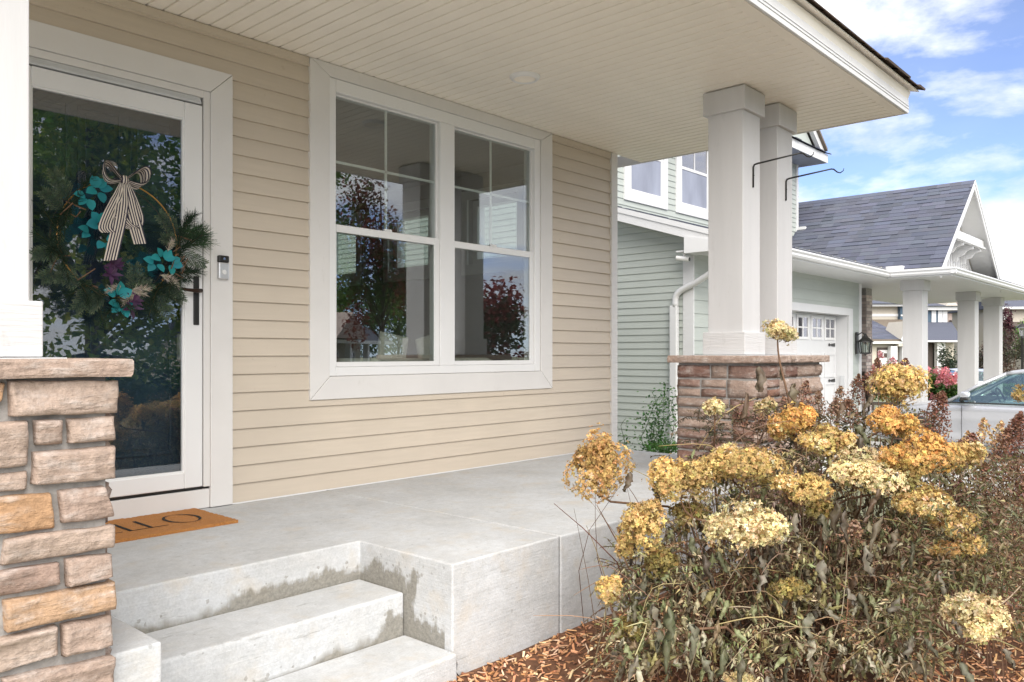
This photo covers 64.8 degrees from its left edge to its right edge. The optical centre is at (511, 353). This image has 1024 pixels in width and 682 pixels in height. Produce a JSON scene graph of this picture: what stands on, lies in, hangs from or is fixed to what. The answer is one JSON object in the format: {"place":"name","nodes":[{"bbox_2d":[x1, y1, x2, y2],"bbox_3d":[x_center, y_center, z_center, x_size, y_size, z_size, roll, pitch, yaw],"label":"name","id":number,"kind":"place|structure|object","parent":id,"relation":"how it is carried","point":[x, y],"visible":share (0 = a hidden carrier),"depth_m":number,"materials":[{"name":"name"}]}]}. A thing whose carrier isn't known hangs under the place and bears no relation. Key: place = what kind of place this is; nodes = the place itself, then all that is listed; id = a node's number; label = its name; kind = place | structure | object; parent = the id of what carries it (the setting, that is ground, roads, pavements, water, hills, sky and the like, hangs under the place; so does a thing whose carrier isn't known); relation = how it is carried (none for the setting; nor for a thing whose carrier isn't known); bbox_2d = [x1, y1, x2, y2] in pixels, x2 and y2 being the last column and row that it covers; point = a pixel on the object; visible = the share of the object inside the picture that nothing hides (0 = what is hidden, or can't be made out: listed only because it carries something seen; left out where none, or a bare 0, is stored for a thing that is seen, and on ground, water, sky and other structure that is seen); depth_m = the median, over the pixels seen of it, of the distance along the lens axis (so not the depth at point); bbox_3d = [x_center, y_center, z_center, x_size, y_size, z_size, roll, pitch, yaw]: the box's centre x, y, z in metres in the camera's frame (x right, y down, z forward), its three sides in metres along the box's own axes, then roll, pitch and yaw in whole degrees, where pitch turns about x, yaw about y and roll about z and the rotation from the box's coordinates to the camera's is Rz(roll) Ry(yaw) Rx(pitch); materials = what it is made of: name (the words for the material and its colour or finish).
{"place":"outdoors","nodes":[
{"label":"outdoors","id":0,"kind":"place"},
{"bbox_2d":[799,0,1023,285],"label":"sky","id":1,"kind":"structure","parent":0,"point":[967,124],"materials":[{"name":"blue"}]},
{"bbox_2d":[872,300,956,373],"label":"house","id":2,"kind":"structure","parent":0,"point":[887,328],"depth_m":58.02,"materials":[{"name":"white plastic"}]},
{"bbox_2d":[878,350,886,369],"bbox_3d":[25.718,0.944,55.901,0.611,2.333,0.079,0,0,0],"label":"garage door","id":3,"kind":"structure","parent":2,"relation":"in","point":[884,359],"depth_m":55.88,"materials":[{"name":"white plastic"}]},
{"bbox_2d":[931,310,935,321],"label":"window","id":4,"kind":"structure","parent":2,"relation":"in","point":[933,312],"depth_m":61.52,"materials":[{"name":"white glass"}]},
{"bbox_2d":[938,310,942,321],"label":"window","id":5,"kind":"structure","parent":2,"relation":"in","point":[940,312],"depth_m":61.52,"materials":[{"name":"white glass"}]},
{"bbox_2d":[943,310,946,321],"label":"window","id":6,"kind":"structure","parent":2,"relation":"in","point":[944,311],"depth_m":61.52,"materials":[{"name":"white glass"}]},
{"bbox_2d":[819,440,1023,496],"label":"driveway","id":7,"kind":"structure","parent":0,"point":[873,442],"depth_m":12.09,"materials":[{"name":"concrete"}]},
{"bbox_2d":[868,369,1023,448],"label":"car","id":8,"kind":"object","parent":7,"relation":"on","point":[968,409],"visible":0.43,"depth_m":12.59,"materials":[{"name":"silver metal"}]},
{"bbox_2d":[824,389,1023,528],"bbox_3d":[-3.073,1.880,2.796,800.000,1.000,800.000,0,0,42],"label":"lawn","id":9,"kind":"structure","parent":0,"point":[840,495],"depth_m":8.92,"materials":[{"name":"green plant"}]},
{"bbox_2d":[0,358,133,681],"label":"stone pier","id":10,"kind":"structure","parent":9,"relation":"on","point":[58,601],"depth_m":2.10,"materials":[{"name":"brown stone"}]},
{"bbox_2d":[0,0,66,358],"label":"porch column","id":11,"kind":"structure","parent":10,"relation":"on","point":[21,325],"depth_m":2.17,"materials":[{"name":"paint"}]},
{"bbox_2d":[107,449,748,681],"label":"porch floor","id":12,"kind":"structure","parent":9,"relation":"on","point":[447,576],"depth_m":3.38,"materials":[{"name":"concrete"}]},
{"bbox_2d":[105,508,237,542],"bbox_3d":[-1.774,0.826,3.842,0.461,0.017,0.770,0,0,42],"label":"doormat","id":13,"kind":"object","parent":12,"relation":"on","point":[151,525],"visible":0.69,"depth_m":3.89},
{"bbox_2d":[29,0,925,520],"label":"house","id":14,"kind":"structure","parent":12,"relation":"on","point":[279,146],"depth_m":4.82,"materials":[{"name":"beige plastic"}]},
{"bbox_2d":[30,65,183,477],"bbox_3d":[-2.054,-0.325,4.032,0.095,2.080,1.000,0,0,42],"label":"front door","id":15,"kind":"structure","parent":14,"relation":"in","point":[73,134],"depth_m":4.11,"materials":[{"name":"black glass"}]},
{"bbox_2d":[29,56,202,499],"bbox_3d":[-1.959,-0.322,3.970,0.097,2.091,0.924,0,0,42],"label":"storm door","id":16,"kind":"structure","parent":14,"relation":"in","point":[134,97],"depth_m":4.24,"materials":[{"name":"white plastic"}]},
{"bbox_2d":[29,160,217,326],"bbox_3d":[-1.865,-0.530,3.947,0.179,0.835,0.922,0,0,42],"label":"wreath","id":17,"kind":"object","parent":16,"relation":"attached to","point":[119,214],"visible":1,"depth_m":3.89,"materials":[{"name":"green plant"}]},
{"bbox_2d":[217,255,228,279],"bbox_3d":[-1.570,-0.467,4.384,0.030,0.128,0.060,0,0,42],"label":"doorbell","id":18,"kind":"object","parent":14,"relation":"attached to","point":[223,267],"visible":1,"depth_m":4.37,"materials":[{"name":"silver metal"}]},
{"bbox_2d":[336,212,361,286],"bbox_3d":[-1.988,-1.205,9.613,0.830,0.840,0.195,0,0,42],"label":"side window","id":19,"kind":"structure","parent":14,"relation":"in","point":[351,279],"depth_m":9.37,"materials":[{"name":"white glass"}]},
{"bbox_2d":[383,198,429,282],"bbox_3d":[-1.063,-1.205,8.772,0.830,0.840,0.195,0,0,42],"label":"side window","id":20,"kind":"structure","parent":14,"relation":"in","point":[401,273],"depth_m":8.84,"materials":[{"name":"white plastic"}]},
{"bbox_2d":[336,358,491,375],"bbox_3d":[-1.006,0.385,6.256,1.040,0.700,1.500,0,0,42],"label":"sofa","id":21,"kind":"object","parent":14,"relation":"on","point":[393,359],"visible":0.03,"depth_m":5.72,"materials":[{"name":"fabric"}]},
{"bbox_2d":[376,331,407,357],"bbox_3d":[-0.865,-0.005,5.817,0.120,0.304,0.302,0,0,32],"label":"cushion","id":22,"kind":"object","parent":21,"relation":"on","point":[389,345],"visible":0.72,"depth_m":5.75,"materials":[{"name":"fabric"}]},
{"bbox_2d":[415,335,429,357],"bbox_3d":[-0.610,-0.005,6.098,0.120,0.326,0.324,0,0,33],"label":"cushion","id":23,"kind":"object","parent":21,"relation":"on","point":[423,346],"visible":0.34,"depth_m":5.99,"materials":[{"name":"fabric"}]},
{"bbox_2d":[308,57,551,399],"bbox_3d":[-0.485,-0.744,5.694,0.128,2.050,2.272,0,0,42],"label":"window","id":24,"kind":"structure","parent":14,"relation":"in","point":[329,378],"depth_m":5.60,"materials":[{"name":"white plastic"}]},
{"bbox_2d":[461,181,523,275],"bbox_3d":[-0.139,-1.205,7.931,0.830,0.840,0.195,0,0,42],"label":"side window","id":25,"kind":"structure","parent":14,"relation":"in","point":[481,265],"depth_m":7.97,"materials":[{"name":"white plastic"}]},
{"bbox_2d":[509,71,539,83],"bbox_3d":[0.082,-1.760,5.162,0.198,0.024,0.198,0,0,42],"label":"ceiling light","id":26,"kind":"object","parent":14,"relation":"attached to","point":[524,77],"visible":1,"depth_m":5.16,"materials":[{"name":"white glass"}]},
{"bbox_2d":[618,382,678,453],"bbox_3d":[1.578,0.797,9.335,1.069,0.985,0.570,0,0,9],"label":"climbing weed","id":27,"kind":"object","parent":9,"relation":"on","point":[658,446],"visible":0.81,"depth_m":9.38,"materials":[{"name":"green plant"}]},
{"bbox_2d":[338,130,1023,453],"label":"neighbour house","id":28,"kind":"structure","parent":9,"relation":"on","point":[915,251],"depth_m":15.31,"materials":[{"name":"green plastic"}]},
{"bbox_2d":[623,159,667,209],"bbox_3d":[2.216,-3.240,13.356,0.060,1.570,1.300,0,0,42],"label":"window","id":29,"kind":"structure","parent":28,"relation":"in","point":[644,183],"depth_m":13.39,"materials":[{"name":"white plastic"}]},
{"bbox_2d":[676,253,690,261],"bbox_3d":[2.395,-1.340,11.281,0.202,0.127,0.068,0,0,33],"label":"security camera","id":30,"kind":"object","parent":28,"relation":"attached to","point":[684,257],"visible":0.99,"depth_m":11.26,"materials":[{"name":"white plastic"}]},
{"bbox_2d":[675,151,707,219],"bbox_3d":[3.279,-3.240,14.525,0.060,1.570,1.300,0,0,42],"label":"window","id":31,"kind":"structure","parent":28,"relation":"in","point":[691,183],"depth_m":14.48,"materials":[{"name":"white plastic"}]},
{"bbox_2d":[792,312,835,425],"bbox_3d":[4.783,0.477,14.238,0.060,2.435,4.900,0,0,42],"label":"garage door","id":32,"kind":"structure","parent":28,"relation":"in","point":[817,333],"depth_m":15.51,"materials":[{"name":"white plastic"}]},
{"bbox_2d":[856,332,873,354],"bbox_3d":[7.026,-0.191,16.070,0.326,0.472,0.296,0,0,20],"label":"wall lantern","id":33,"kind":"object","parent":28,"relation":"attached to","point":[865,338],"depth_m":16.04,"materials":[{"name":"black metal"}]},
{"bbox_2d":[862,371,898,415],"bbox_3d":[7.547,0.914,16.552,0.660,1.080,0.560,0,0,14],"label":"porch chair","id":34,"kind":"object","parent":28,"relation":"on","point":[868,396],"visible":0.22,"depth_m":16.59,"materials":[{"name":"green"}]},
{"bbox_2d":[447,512,1023,681],"bbox_3d":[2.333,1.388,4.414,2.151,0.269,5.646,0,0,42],"label":"bark mulch","id":35,"kind":"object","parent":9,"relation":"on","point":[583,635],"visible":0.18,"depth_m":3.41,"materials":[{"name":"brown wood"}]},
{"bbox_2d":[593,677,627,681],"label":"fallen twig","id":36,"kind":"object","parent":35,"relation":"on","point":[606,679],"visible":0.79,"depth_m":3.17,"materials":[{"name":"brown wood"}]},
{"bbox_2d":[533,397,1023,681],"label":"withered perennial","id":37,"kind":"object","parent":35,"relation":"on","point":[878,662],"visible":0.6,"depth_m":3.08,"materials":[{"name":"brown plant"}]},
{"bbox_2d":[561,318,1015,681],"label":"hydrangea bush","id":38,"kind":"object","parent":35,"relation":"on","point":[641,520],"visible":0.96,"depth_m":3.13,"materials":[{"name":"yellow plant"}]},
{"bbox_2d":[732,357,1023,681],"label":"spirea shrub","id":39,"kind":"object","parent":35,"relation":"on","point":[998,503],"visible":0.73,"depth_m":3.24,"materials":[{"name":"brown plant"}]},
{"bbox_2d":[667,355,829,556],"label":"stone pier","id":40,"kind":"structure","parent":9,"relation":"on","point":[702,379],"depth_m":5.34,"materials":[{"name":"brown stone"}]},
{"bbox_2d":[703,84,764,355],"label":"porch column","id":41,"kind":"structure","parent":40,"relation":"on","point":[733,115],"depth_m":5.40,"materials":[{"name":"paint"}]},
{"bbox_2d":[752,152,813,187],"bbox_3d":[1.771,-1.206,5.284,0.418,0.182,0.013,0,0,42],"label":"plant hook","id":42,"kind":"object","parent":41,"relation":"attached to","point":[753,175],"visible":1,"depth_m":5.33,"materials":[{"name":"black metal"}]},
{"bbox_2d":[760,103,796,354],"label":"porch column","id":43,"kind":"structure","parent":40,"relation":"on","point":[778,125],"depth_m":5.76,"materials":[{"name":"paint"}]},
{"bbox_2d":[785,168,843,200],"bbox_3d":[2.123,-1.191,5.670,0.418,0.182,0.013,0,0,42],"label":"plant hook","id":44,"kind":"object","parent":43,"relation":"attached to","point":[787,179],"visible":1,"depth_m":5.73,"materials":[{"name":"black metal"}]},
{"bbox_2d":[872,350,902,403],"bbox_3d":[11.690,0.846,24.885,1.718,1.888,1.937,0,0,42],"label":"pink hydrangea","id":45,"kind":"object","parent":9,"relation":"on","point":[891,360],"visible":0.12,"depth_m":24.93,"materials":[{"name":"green plant"}]},
{"bbox_2d":[928,366,956,400],"bbox_3d":[13.132,1.120,24.995,1.209,1.508,1.163,0,0,42],"label":"pink hydrangea","id":46,"kind":"object","parent":9,"relation":"on","point":[943,372],"visible":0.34,"depth_m":24.76,"materials":[{"name":"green plant"}]},
{"bbox_2d":[929,372,956,399],"bbox_3d":[13.074,1.175,23.988,1.175,1.347,1.142,0,0,42],"label":"pink hydrangea","id":47,"kind":"object","parent":9,"relation":"on","point":[948,386],"visible":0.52,"depth_m":23.83,"materials":[{"name":"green plant"}]},
{"bbox_2d":[935,343,956,372],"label":"dark shrub","id":48,"kind":"object","parent":9,"relation":"on","point":[949,363],"visible":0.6,"depth_m":45.81,"materials":[{"name":"green plant"}]},
{"bbox_2d":[942,311,951,342],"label":"house","id":49,"kind":"structure","parent":9,"relation":"on","point":[949,317],"depth_m":77.57,"materials":[{"name":"white"}]},
{"bbox_2d":[948,368,982,395],"bbox_3d":[19.020,1.359,33.987,2.260,1.484,4.665,0,0,14],"label":"car","id":50,"kind":"object","parent":9,"relation":"on","point":[980,377],"visible":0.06,"depth_m":32.79,"materials":[{"name":"white paint"}]},
{"bbox_2d":[979,344,982,376],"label":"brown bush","id":51,"kind":"object","parent":9,"relation":"on","point":[980,360],"visible":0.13,"depth_m":45.81,"materials":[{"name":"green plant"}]},
{"bbox_2d":[947,300,1023,381],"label":"house","id":52,"kind":"structure","parent":9,"relation":"on","point":[1018,307],"depth_m":60.78,"materials":[{"name":"stone"}]},
{"bbox_2d":[1003,301,1015,369],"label":"burgundy tree","id":53,"kind":"object","parent":9,"relation":"on","point":[1007,321],"visible":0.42,"depth_m":51.74,"materials":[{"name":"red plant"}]},
{"bbox_2d":[1003,381,1019,397],"bbox_3d":[23.379,1.722,37.929,1.118,0.844,1.339,0,0,-12],"label":"hedge","id":54,"kind":"object","parent":9,"relation":"on","point":[1008,390],"visible":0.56,"depth_m":37.86,"materials":[{"name":"green plant"}]},
{"bbox_2d":[1003,327,1020,385],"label":"brown bush","id":55,"kind":"object","parent":9,"relation":"on","point":[1009,354],"visible":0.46,"depth_m":43.75,"materials":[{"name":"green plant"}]},
{"bbox_2d":[1012,319,1023,348],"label":"green tree","id":56,"kind":"object","parent":9,"relation":"on","point":[1021,330],"visible":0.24,"depth_m":56.10,"materials":[{"name":"green plant"}]},
{"bbox_2d":[1016,321,1023,395],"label":"street lamp","id":57,"kind":"object","parent":9,"relation":"on","point":[1021,325],"visible":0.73,"depth_m":29.96,"materials":[{"name":"black metal"}]}
]}

